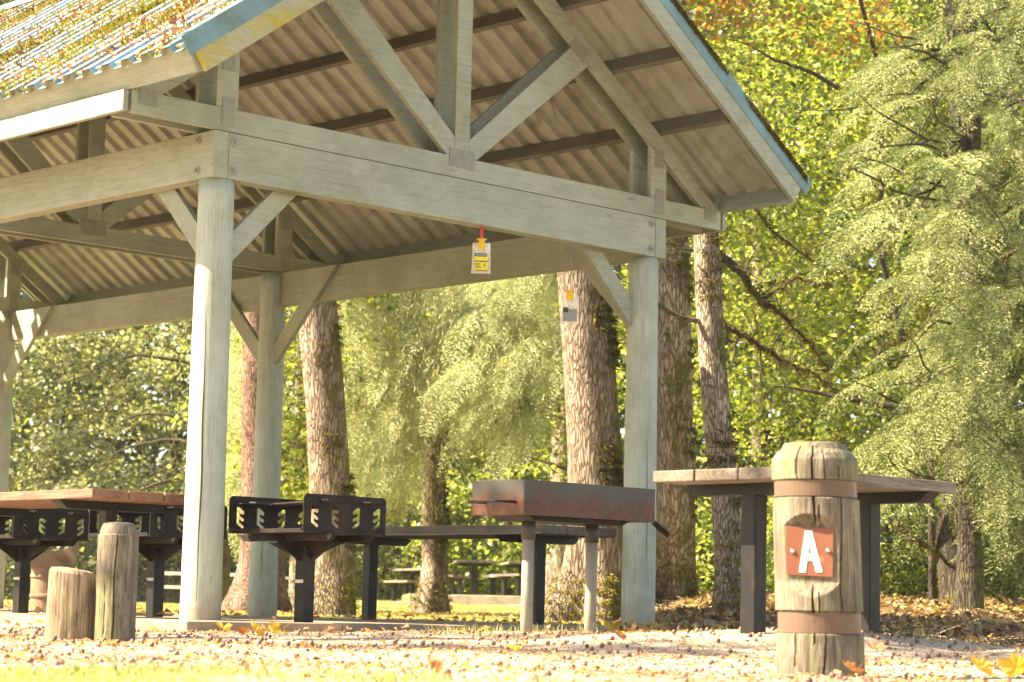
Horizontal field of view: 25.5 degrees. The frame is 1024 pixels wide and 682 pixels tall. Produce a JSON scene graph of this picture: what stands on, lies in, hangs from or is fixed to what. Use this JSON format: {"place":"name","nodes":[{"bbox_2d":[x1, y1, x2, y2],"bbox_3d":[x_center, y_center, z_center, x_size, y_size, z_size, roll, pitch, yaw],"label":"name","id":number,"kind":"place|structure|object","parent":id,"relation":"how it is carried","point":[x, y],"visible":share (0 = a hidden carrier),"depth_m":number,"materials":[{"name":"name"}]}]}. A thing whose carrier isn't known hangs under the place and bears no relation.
{"place":"outdoors","nodes":[
{"label":"outdoors","id":0,"kind":"place"},
{"bbox_2d":[0,660,449,681],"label":"foreground grass","id":1,"kind":"structure","parent":0,"point":[16,673],"depth_m":5.58,"materials":[{"name":"yellow plant"}]},
{"bbox_2d":[4,599,520,617],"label":"lawn grass","id":2,"kind":"structure","parent":0,"point":[403,605],"depth_m":39.19,"materials":[{"name":"plant"}]},
{"bbox_2d":[0,609,609,631],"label":"pavement","id":3,"kind":"structure","parent":0,"point":[167,622],"depth_m":14.37,"materials":[{"name":"concrete"}]},
{"bbox_2d":[0,508,88,612],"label":"park grill","id":4,"kind":"object","parent":3,"relation":"on","point":[21,547],"visible":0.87,"depth_m":16.94,"materials":[{"name":"metal"}]},
{"bbox_2d":[29,546,78,610],"bbox_3d":[-4.443,2.333,22.039,0.504,0.679,0.410,1,-7,0],"label":"trash can","id":5,"kind":"object","parent":3,"relation":"on","point":[41,566],"visible":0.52,"depth_m":21.87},
{"bbox_2d":[0,489,184,570],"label":"picnic table","id":6,"kind":"object","parent":3,"relation":"on","point":[109,505],"visible":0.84,"depth_m":14.41,"materials":[{"name":"wood"}]},
{"bbox_2d":[87,505,227,616],"bbox_3d":[-2.508,1.702,15.929,0.660,1.100,0.940,8,-9,-44],"label":"park grill","id":7,"kind":"object","parent":3,"relation":"on","point":[158,547],"visible":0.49,"depth_m":15.88,"materials":[{"name":"metal"}]},
{"bbox_2d":[227,493,385,622],"bbox_3d":[-1.290,1.521,14.089,0.660,1.100,0.940,8,-9,-44],"label":"park grill","id":8,"kind":"object","parent":3,"relation":"on","point":[308,545],"visible":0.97,"depth_m":14.03,"materials":[{"name":"metal"}]},
{"bbox_2d":[322,524,616,624],"bbox_3d":[-0.442,1.840,17.561,0.822,0.780,2.674,8,-9,-44],"label":"pedestal table","id":9,"kind":"object","parent":3,"relation":"on","point":[544,535],"visible":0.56,"depth_m":17.05,"materials":[{"name":"metal"}]},
{"bbox_2d":[136,609,614,624],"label":"lawn grass","id":10,"kind":"structure","parent":0,"point":[429,618],"depth_m":24.72,"materials":[{"name":"green plant"}]},
{"bbox_2d":[401,593,515,601],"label":"terrace","id":11,"kind":"structure","parent":0,"point":[406,598],"depth_m":46.63,"materials":[{"name":"concrete"}]},
{"bbox_2d":[383,580,417,600],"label":"bench","id":12,"kind":"object","parent":11,"relation":"on","point":[405,583],"visible":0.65,"depth_m":53.69,"materials":[{"name":"wood"}]},
{"bbox_2d":[392,568,452,592],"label":"picnic table","id":13,"kind":"object","parent":11,"relation":"on","point":[412,575],"visible":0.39,"depth_m":55.97,"materials":[{"name":"wood"}]},
{"bbox_2d":[448,575,470,593],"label":"bench","id":14,"kind":"object","parent":11,"relation":"on","point":[458,578],"visible":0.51,"depth_m":52.81,"materials":[{"name":"wood"}]},
{"bbox_2d":[453,560,496,594],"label":"picnic table","id":15,"kind":"object","parent":11,"relation":"on","point":[474,564],"visible":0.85,"depth_m":50.53,"materials":[{"name":"wood"}]},
{"bbox_2d":[482,575,502,594],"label":"bench","id":16,"kind":"object","parent":11,"relation":"on","point":[492,578],"visible":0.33,"depth_m":50.45,"materials":[{"name":"wood"}]},
{"bbox_2d":[493,573,520,595],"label":"bench","id":17,"kind":"object","parent":11,"relation":"on","point":[506,577],"visible":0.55,"depth_m":48.57,"materials":[{"name":"wood"}]},
{"bbox_2d":[499,561,521,572],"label":"picnic table","id":18,"kind":"object","parent":11,"relation":"on","point":[509,564],"visible":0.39,"depth_m":51.10,"materials":[{"name":"wood"}]},
{"bbox_2d":[0,517,1023,681],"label":"ground","id":19,"kind":"structure","parent":0,"point":[734,636],"depth_m":9.33,"materials":[{"name":"beige gravel"}]},
{"bbox_2d":[4,523,97,599],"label":"shrub","id":20,"kind":"object","parent":19,"relation":"on","point":[9,593],"visible":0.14,"depth_m":55.37,"materials":[{"name":"green plant"}]},
{"bbox_2d":[44,567,95,640],"bbox_3d":[-2.024,1.264,10.364,0.228,0.460,0.229,8,-9,-44],"label":"bollard","id":21,"kind":"object","parent":19,"relation":"on","point":[70,610],"visible":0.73,"depth_m":10.28,"materials":[{"name":"brown wood"}]},
{"bbox_2d":[4,553,172,601],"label":"shrub","id":22,"kind":"object","parent":19,"relation":"on","point":[139,590],"visible":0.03,"depth_m":56.19,"materials":[{"name":"green plant"}]},
{"bbox_2d":[5,328,190,585],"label":"maple tree","id":23,"kind":"object","parent":19,"relation":"on","point":[57,444],"visible":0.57,"depth_m":56.08,"materials":[{"name":"green plant"}]},
{"bbox_2d":[93,522,138,641],"bbox_3d":[-1.806,1.155,10.325,0.187,0.659,0.189,8,-9,-44],"label":"bollard","id":24,"kind":"object","parent":19,"relation":"on","point":[116,585],"visible":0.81,"depth_m":10.26,"materials":[{"name":"brown wood"}]},
{"bbox_2d":[79,543,181,600],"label":"shrub","id":25,"kind":"object","parent":19,"relation":"on","point":[141,582],"visible":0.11,"depth_m":57.22,"materials":[{"name":"green plant"}]},
{"bbox_2d":[8,323,296,595],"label":"maple tree","id":26,"kind":"object","parent":19,"relation":"on","point":[48,474],"visible":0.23,"depth_m":58.74,"materials":[{"name":"green plant"}]},
{"bbox_2d":[164,585,180,603],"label":"bench","id":27,"kind":"object","parent":19,"relation":"on","point":[178,588],"visible":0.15,"depth_m":50.87,"materials":[{"name":"wood"}]},
{"bbox_2d":[165,572,234,603],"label":"picnic table","id":28,"kind":"object","parent":19,"relation":"on","point":[176,575],"visible":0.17,"depth_m":51.59,"materials":[{"name":"wood"}]},
{"bbox_2d":[98,319,307,592],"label":"maple tree","id":29,"kind":"object","parent":19,"relation":"on","point":[178,326],"visible":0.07,"depth_m":59.33,"materials":[{"name":"green plant"}]},
{"bbox_2d":[77,314,349,561],"bbox_3d":[-4.505,-0.432,34.127,4.608,9.083,6.965,2,-7,-2],"label":"hemlock tree","id":30,"kind":"object","parent":19,"relation":"on","point":[235,382],"visible":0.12,"depth_m":32.66,"materials":[{"name":"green plant"}]},
{"bbox_2d":[145,563,286,595],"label":"shrub","id":31,"kind":"object","parent":19,"relation":"on","point":[231,570],"visible":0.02,"depth_m":59.49,"materials":[{"name":"green plant"}]},
{"bbox_2d":[213,621,231,631],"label":"fallen leaf","id":32,"kind":"object","parent":19,"relation":"on","point":[227,627],"visible":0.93,"depth_m":12.22,"materials":[{"name":"yellow plant"}]},
{"bbox_2d":[222,329,235,601],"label":"fir tree","id":33,"kind":"object","parent":19,"relation":"on","point":[226,568],"visible":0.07,"depth_m":39.70,"materials":[{"name":"brown plant"}]},
{"bbox_2d":[236,624,260,633],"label":"fallen leaf","id":34,"kind":"object","parent":19,"relation":"on","point":[242,630],"visible":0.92,"depth_m":11.41,"materials":[{"name":"orange plant"}]},
{"bbox_2d":[221,311,292,612],"bbox_3d":[-3.309,-2.464,31.716,5.471,12.633,5.574,4,-7,-19],"label":"cedar tree","id":35,"kind":"object","parent":19,"relation":"on","point":[235,598],"visible":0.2,"depth_m":30.80,"materials":[{"name":"red plant"}]},
{"bbox_2d":[251,620,265,635],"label":"fallen leaf","id":36,"kind":"object","parent":19,"relation":"on","point":[256,629],"visible":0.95,"depth_m":11.29,"materials":[{"name":"yellow plant"}]},
{"bbox_2d":[268,621,290,633],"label":"fallen leaf","id":37,"kind":"object","parent":19,"relation":"on","point":[272,627],"visible":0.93,"depth_m":12.00,"materials":[{"name":"yellow plant"}]},
{"bbox_2d":[288,337,305,608],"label":"alder tree","id":38,"kind":"object","parent":19,"relation":"on","point":[292,566],"visible":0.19,"depth_m":33.95,"materials":[{"name":"brown plant"}]},
{"bbox_2d":[163,292,440,527],"bbox_3d":[-3.148,0.361,33.257,3.745,7.376,5.492,3,-7,-14],"label":"maple tree","id":39,"kind":"object","parent":19,"relation":"on","point":[288,492],"visible":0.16,"depth_m":32.37,"materials":[{"name":"green plant"}]},
{"bbox_2d":[299,636,312,647],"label":"fallen leaf","id":40,"kind":"object","parent":19,"relation":"on","point":[304,644],"visible":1,"depth_m":8.69,"materials":[{"name":"orange plant"}]},
{"bbox_2d":[297,301,362,615],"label":"maple tree","id":41,"kind":"object","parent":19,"relation":"on","point":[320,336],"visible":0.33,"depth_m":26.78,"materials":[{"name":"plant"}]},
{"bbox_2d":[286,521,456,599],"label":"shrub","id":42,"kind":"object","parent":19,"relation":"on","point":[384,590],"visible":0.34,"depth_m":57.28,"materials":[{"name":"green plant"}]},
{"bbox_2d":[285,287,512,526],"bbox_3d":[-1.975,-0.276,35.092,3.951,9.054,7.940,1,-7,5],"label":"hemlock tree","id":43,"kind":"object","parent":19,"relation":"on","point":[398,436],"visible":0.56,"depth_m":32.45,"materials":[{"name":"green plant"}]},
{"bbox_2d":[390,602,412,604],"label":"timber edging","id":44,"kind":"object","parent":19,"relation":"on","point":[401,602],"visible":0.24,"depth_m":44.32,"materials":[{"name":"beige wood"}]},
{"bbox_2d":[281,300,528,588],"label":"maple tree","id":45,"kind":"object","parent":19,"relation":"on","point":[398,550],"visible":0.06,"depth_m":60.78,"materials":[{"name":"green plant"}]},
{"bbox_2d":[0,0,811,626],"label":"picnic shelter","id":46,"kind":"object","parent":19,"relation":"on","point":[234,162],"visible":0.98,"depth_m":16.83,"materials":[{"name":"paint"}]},
{"bbox_2d":[0,0,228,87],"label":"leaf litter","id":47,"kind":"object","parent":46,"relation":"on","point":[174,18],"visible":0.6,"depth_m":14.91,"materials":[{"name":"brown plant"}]},
{"bbox_2d":[0,0,236,97],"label":"roof moss","id":48,"kind":"object","parent":46,"relation":"on","point":[105,28],"visible":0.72,"depth_m":15.30,"materials":[{"name":"plant"}]},
{"bbox_2d":[472,227,489,272],"bbox_3d":[-0.214,-0.633,15.766,0.135,0.330,0.069,2,-7,-6],"label":"wasp trap","id":49,"kind":"object","parent":46,"relation":"hanging from","point":[481,261],"visible":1,"depth_m":15.74,"materials":[{"name":"beige plastic"}]},
{"bbox_2d":[560,251,578,323],"bbox_3d":[0.420,-0.395,16.416,0.135,0.543,0.069,1,-7,0],"label":"wasp trap","id":50,"kind":"object","parent":46,"relation":"hanging from","point":[568,315],"visible":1,"depth_m":16.38,"materials":[{"name":"beige"}]},
{"bbox_2d":[672,0,807,183],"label":"roof moss","id":51,"kind":"object","parent":46,"relation":"on","point":[760,116],"visible":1,"depth_m":16.65,"materials":[{"name":"green moss"}]},
{"bbox_2d":[408,287,453,613],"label":"maple tree","id":52,"kind":"object","parent":19,"relation":"on","point":[433,592],"visible":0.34,"depth_m":35.81,"materials":[{"name":"maple leaves"},{"name":"bark"},{"name":"moss"}]},
{"bbox_2d":[427,652,444,675],"bbox_3d":[-0.199,0.850,5.879,0.041,0.081,0.141,2,-7,-4],"label":"fallen leaf","id":53,"kind":"object","parent":19,"relation":"on","point":[436,664],"visible":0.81,"depth_m":5.89,"materials":[{"name":"orange plant"}]},
{"bbox_2d":[379,525,516,593],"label":"shrub","id":54,"kind":"object","parent":19,"relation":"on","point":[450,568],"visible":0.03,"depth_m":60.82,"materials":[{"name":"green plant"}]},
{"bbox_2d":[412,594,520,605],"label":"timber edging","id":55,"kind":"object","parent":19,"relation":"on","point":[477,599],"visible":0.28,"depth_m":46.11,"materials":[{"name":"beige wood"}]},
{"bbox_2d":[448,539,518,594],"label":"shrub","id":56,"kind":"object","parent":19,"relation":"on","point":[512,589],"visible":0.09,"depth_m":58.97,"materials":[{"name":"green plant"}]},
{"bbox_2d":[478,418,495,594],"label":"alder tree","id":57,"kind":"object","parent":19,"relation":"on","point":[490,521],"visible":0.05,"depth_m":59.68,"materials":[{"name":"green plant"}]},
{"bbox_2d":[395,284,626,594],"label":"maple tree","id":58,"kind":"object","parent":19,"relation":"on","point":[474,466],"visible":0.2,"depth_m":55.94,"materials":[{"name":"green plant"}]},
{"bbox_2d":[0,619,1023,681],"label":"leaf litter","id":59,"kind":"object","parent":19,"relation":"on","point":[500,670],"visible":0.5,"depth_m":8.12,"materials":[{"name":"brown plant"}]},
{"bbox_2d":[0,0,1023,581],"bbox_3d":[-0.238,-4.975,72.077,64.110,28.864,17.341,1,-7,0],"label":"distant wood","id":60,"kind":"object","parent":19,"relation":"on","point":[84,388],"visible":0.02,"depth_m":68.41,"materials":[{"name":"green plant"}]},
{"bbox_2d":[0,626,1023,681],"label":"fallen nuts","id":61,"kind":"object","parent":19,"relation":"on","point":[471,647],"visible":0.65,"depth_m":10.55,"materials":[{"name":"brown plant"}]},
{"bbox_2d":[0,592,1023,646],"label":"leaf litter","id":62,"kind":"object","parent":19,"relation":"on","point":[40,610],"visible":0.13,"depth_m":19.69,"materials":[{"name":"brown plant"}]},
{"bbox_2d":[507,604,520,607],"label":"timber edging","id":63,"kind":"object","parent":19,"relation":"on","point":[514,605],"visible":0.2,"depth_m":44.01,"materials":[{"name":"beige wood"}]},
{"bbox_2d":[506,638,529,650],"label":"fallen leaf","id":64,"kind":"object","parent":19,"relation":"on","point":[516,647],"visible":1,"depth_m":8.29,"materials":[{"name":"yellow plant"}]},
{"bbox_2d":[341,269,704,482],"bbox_3d":[0.306,-0.355,33.906,5.794,9.074,7.997,1,-7,6],"label":"hemlock tree","id":65,"kind":"object","parent":19,"relation":"on","point":[501,394],"visible":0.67,"depth_m":31.50,"materials":[{"name":"green plant"}]},
{"bbox_2d":[531,674,538,681],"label":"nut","id":66,"kind":"object","parent":19,"relation":"on","point":[533,676],"visible":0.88,"depth_m":5.77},
{"bbox_2d":[544,670,551,675],"bbox_3d":[0.095,0.885,6.030,0.022,0.019,0.022,14,-25,7],"label":"nut","id":67,"kind":"object","parent":19,"relation":"on","point":[548,672],"visible":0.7,"depth_m":6.02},
{"bbox_2d":[545,315,567,597],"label":"maple tree","id":68,"kind":"object","parent":19,"relation":"on","point":[554,563],"visible":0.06,"depth_m":43.66,"materials":[{"name":"brown plant"}]},
{"bbox_2d":[468,479,669,631],"bbox_3d":[0.317,1.365,12.977,1.365,1.074,0.420,8,-9,-44],"label":"box grill","id":69,"kind":"object","parent":19,"relation":"on","point":[528,504],"visible":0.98,"depth_m":12.76,"materials":[{"name":"metal"}]},
{"bbox_2d":[544,270,623,622],"bbox_3d":[0.773,-3.340,26.189,5.385,13.519,5.994,8,-9,-44],"label":"maple tree","id":70,"kind":"object","parent":19,"relation":"on","point":[590,342],"visible":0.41,"depth_m":24.73,"materials":[{"name":"brown plant"}]},
{"bbox_2d":[603,619,619,631],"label":"fallen leaf","id":71,"kind":"object","parent":19,"relation":"on","point":[611,627],"visible":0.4,"depth_m":14.48,"materials":[{"name":"yellow plant"}]},
{"bbox_2d":[614,628,624,638],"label":"fallen leaf","id":72,"kind":"object","parent":19,"relation":"on","point":[620,634],"visible":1,"depth_m":10.40,"materials":[{"name":"orange plant"}]},
{"bbox_2d":[644,622,679,630],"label":"fallen leaf","id":73,"kind":"object","parent":19,"relation":"on","point":[660,624],"visible":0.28,"depth_m":14.58,"materials":[{"name":"plant"}]},
{"bbox_2d":[512,71,842,566],"bbox_3d":[2.413,-0.303,36.382,5.755,9.312,4.894,1,-7,4],"label":"maple tree","id":74,"kind":"object","parent":19,"relation":"on","point":[736,250],"visible":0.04,"depth_m":35.80,"materials":[{"name":"green plant"}]},
{"bbox_2d":[655,235,704,606],"bbox_3d":[1.818,-3.558,25.426,5.332,13.415,5.224,3,-7,-10],"label":"trunk","id":75,"kind":"object","parent":19,"relation":"on","point":[676,556],"visible":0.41,"depth_m":24.84,"materials":[{"name":"brown plant"}]},
{"bbox_2d":[624,232,745,612],"bbox_3d":[1.514,-0.046,18.850,1.437,5.026,0.528,8,-9,-44],"label":"maple tree","id":76,"kind":"object","parent":19,"relation":"on","point":[719,429],"visible":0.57,"depth_m":18.89,"materials":[{"name":"brown plant"}]},
{"bbox_2d":[695,509,714,590],"bbox_3d":[2.490,2.938,30.909,1.855,1.327,1.832,1,-7,5],"label":"shrub","id":77,"kind":"object","parent":19,"relation":"on","point":[701,552],"visible":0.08,"depth_m":30.72,"materials":[{"name":"green plant"}]},
{"bbox_2d":[424,612,991,642],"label":"lawn grass","id":78,"kind":"structure","parent":19,"relation":"on","point":[462,629],"depth_m":12.71,"materials":[{"name":"green plant"}]},
{"bbox_2d":[708,507,773,588],"bbox_3d":[3.325,2.843,30.855,1.622,1.598,1.710,4,-7,-23],"label":"shrub","id":79,"kind":"object","parent":19,"relation":"on","point":[770,543],"visible":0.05,"depth_m":30.82,"materials":[{"name":"green plant"}]},
{"bbox_2d":[552,0,936,594],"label":"maple tree","id":80,"kind":"object","parent":19,"relation":"on","point":[737,230],"visible":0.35,"depth_m":28.82,"materials":[{"name":"green plant"}]},
{"bbox_2d":[751,95,768,524],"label":"alder tree","id":81,"kind":"object","parent":19,"relation":"on","point":[757,441],"visible":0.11,"depth_m":33.87,"materials":[{"name":"green plant"}]},
{"bbox_2d":[708,515,889,593],"bbox_3d":[3.782,2.879,29.932,1.980,1.323,2.526,8,-9,-44],"label":"shrub","id":82,"kind":"object","parent":19,"relation":"on","point":[768,567],"visible":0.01,"depth_m":29.62,"materials":[{"name":"green plant"}]},
{"bbox_2d":[653,467,955,634],"bbox_3d":[1.430,1.181,10.992,1.366,1.044,0.800,8,-9,-44],"label":"pedestal table","id":83,"kind":"object","parent":19,"relation":"on","point":[753,487],"visible":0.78,"depth_m":10.77,"materials":[{"name":"wood"}]},
{"bbox_2d":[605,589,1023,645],"bbox_3d":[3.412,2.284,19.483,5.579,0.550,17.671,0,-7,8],"label":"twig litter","id":84,"kind":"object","parent":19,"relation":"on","point":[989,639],"visible":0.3,"depth_m":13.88,"materials":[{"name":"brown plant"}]},
{"bbox_2d":[772,441,864,676],"bbox_3d":[0.996,0.751,7.336,0.303,0.852,0.301,8,-9,-44],"label":"bollard","id":85,"kind":"object","parent":19,"relation":"on","point":[817,564],"visible":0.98,"depth_m":7.24,"materials":[{"name":"brown wood"}]},
{"bbox_2d":[615,562,1023,644],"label":"forest litter","id":86,"kind":"object","parent":19,"relation":"on","point":[1012,627],"visible":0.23,"depth_m":18.18,"materials":[{"name":"plant"}]},
{"bbox_2d":[677,0,991,600],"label":"maple tree","id":87,"kind":"object","parent":19,"relation":"on","point":[725,6],"visible":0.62,"depth_m":26.10,"materials":[{"name":"green plant"}]},
{"bbox_2d":[666,132,1023,606],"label":"tree","id":88,"kind":"object","parent":19,"relation":"on","point":[732,265],"visible":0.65,"depth_m":24.19,"materials":[{"name":"plant"}]},
{"bbox_2d":[689,0,1015,594],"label":"maple tree","id":89,"kind":"object","parent":19,"relation":"on","point":[848,134],"visible":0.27,"depth_m":31.20,"materials":[{"name":"green plant"}]},
{"bbox_2d":[842,655,866,674],"bbox_3d":[0.992,0.928,6.485,0.078,0.042,0.127,38,-15,-10],"label":"fallen leaf","id":90,"kind":"object","parent":19,"relation":"on","point":[851,666],"visible":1,"depth_m":6.49,"materials":[{"name":"orange plant"}]},
{"bbox_2d":[865,640,883,650],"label":"fallen leaf","id":91,"kind":"object","parent":19,"relation":"on","point":[878,647],"visible":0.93,"depth_m":8.61,"materials":[{"name":"plant"}]},
{"bbox_2d":[727,0,1023,583],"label":"maple tree","id":92,"kind":"object","parent":19,"relation":"on","point":[923,316],"visible":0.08,"depth_m":32.82,"materials":[{"name":"green plant"}]},
{"bbox_2d":[802,0,1023,610],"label":"spruce tree","id":93,"kind":"object","parent":19,"relation":"on","point":[975,456],"visible":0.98,"depth_m":21.08,"materials":[{"name":"green plant"}]},
{"bbox_2d":[802,0,1023,587],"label":"maple tree","id":94,"kind":"object","parent":19,"relation":"on","point":[1012,381],"visible":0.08,"depth_m":32.09,"materials":[{"name":"green plant"}]},
{"bbox_2d":[865,469,988,591],"bbox_3d":[5.459,2.800,32.000,3.092,1.986,2.590,1,-7,2],"label":"shrub","id":95,"kind":"object","parent":19,"relation":"on","point":[889,548],"visible":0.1,"depth_m":31.70,"materials":[{"name":"green plant"}]},
{"bbox_2d":[880,504,1023,597],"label":"shrub","id":96,"kind":"object","parent":19,"relation":"on","point":[922,586],"visible":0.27,"depth_m":29.64,"materials":[{"name":"green plant"}]},
{"bbox_2d":[880,499,1023,600],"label":"shrub","id":97,"kind":"object","parent":19,"relation":"on","point":[993,583],"visible":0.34,"depth_m":28.81,"materials":[{"name":"green plant"}]},
{"bbox_2d":[886,459,1021,589],"bbox_3d":[6.904,2.791,33.016,3.064,2.205,2.583,0,-7,11],"label":"shrub","id":98,"kind":"object","parent":19,"relation":"on","point":[893,510],"visible":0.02,"depth_m":32.87,"materials":[{"name":"green plant"}]},
{"bbox_2d":[897,0,1011,600],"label":"maple tree","id":99,"kind":"object","parent":19,"relation":"on","point":[945,537],"visible":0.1,"depth_m":26.86,"materials":[{"name":"green plant"}]},
{"bbox_2d":[918,1,1023,596],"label":"maple tree","id":100,"kind":"object","parent":19,"relation":"on","point":[998,242],"visible":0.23,"depth_m":30.89,"materials":[{"name":"green plant"}]},
{"bbox_2d":[928,0,1023,600],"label":"spruce tree","id":101,"kind":"object","parent":19,"relation":"on","point":[1016,7],"visible":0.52,"depth_m":21.91,"materials":[{"name":"green plant"}]},
{"bbox_2d":[970,653,996,676],"bbox_3d":[1.268,0.867,6.074,0.095,0.042,0.155,41,2,13],"label":"fallen leaf","id":102,"kind":"object","parent":19,"relation":"on","point":[982,664],"visible":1,"depth_m":6.09,"materials":[{"name":"yellow plant"}]},
{"bbox_2d":[996,652,1023,677],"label":"fallen leaf","id":103,"kind":"object","parent":19,"relation":"on","point":[1012,665],"visible":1,"depth_m":6.01,"materials":[{"name":"yellow plant"}]},
{"bbox_2d":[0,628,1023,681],"bbox_3d":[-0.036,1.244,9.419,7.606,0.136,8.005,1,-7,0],"label":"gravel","id":104,"kind":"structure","parent":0,"point":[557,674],"depth_m":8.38,"materials":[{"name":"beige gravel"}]},
{"bbox_2d":[10,3,1023,479],"label":"sky","id":105,"kind":"structure","parent":0,"point":[621,430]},
{"bbox_2d":[434,673,745,681],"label":"foreground grass","id":106,"kind":"structure","parent":0,"point":[584,680],"depth_m":5.47,"materials":[{"name":"plant"}]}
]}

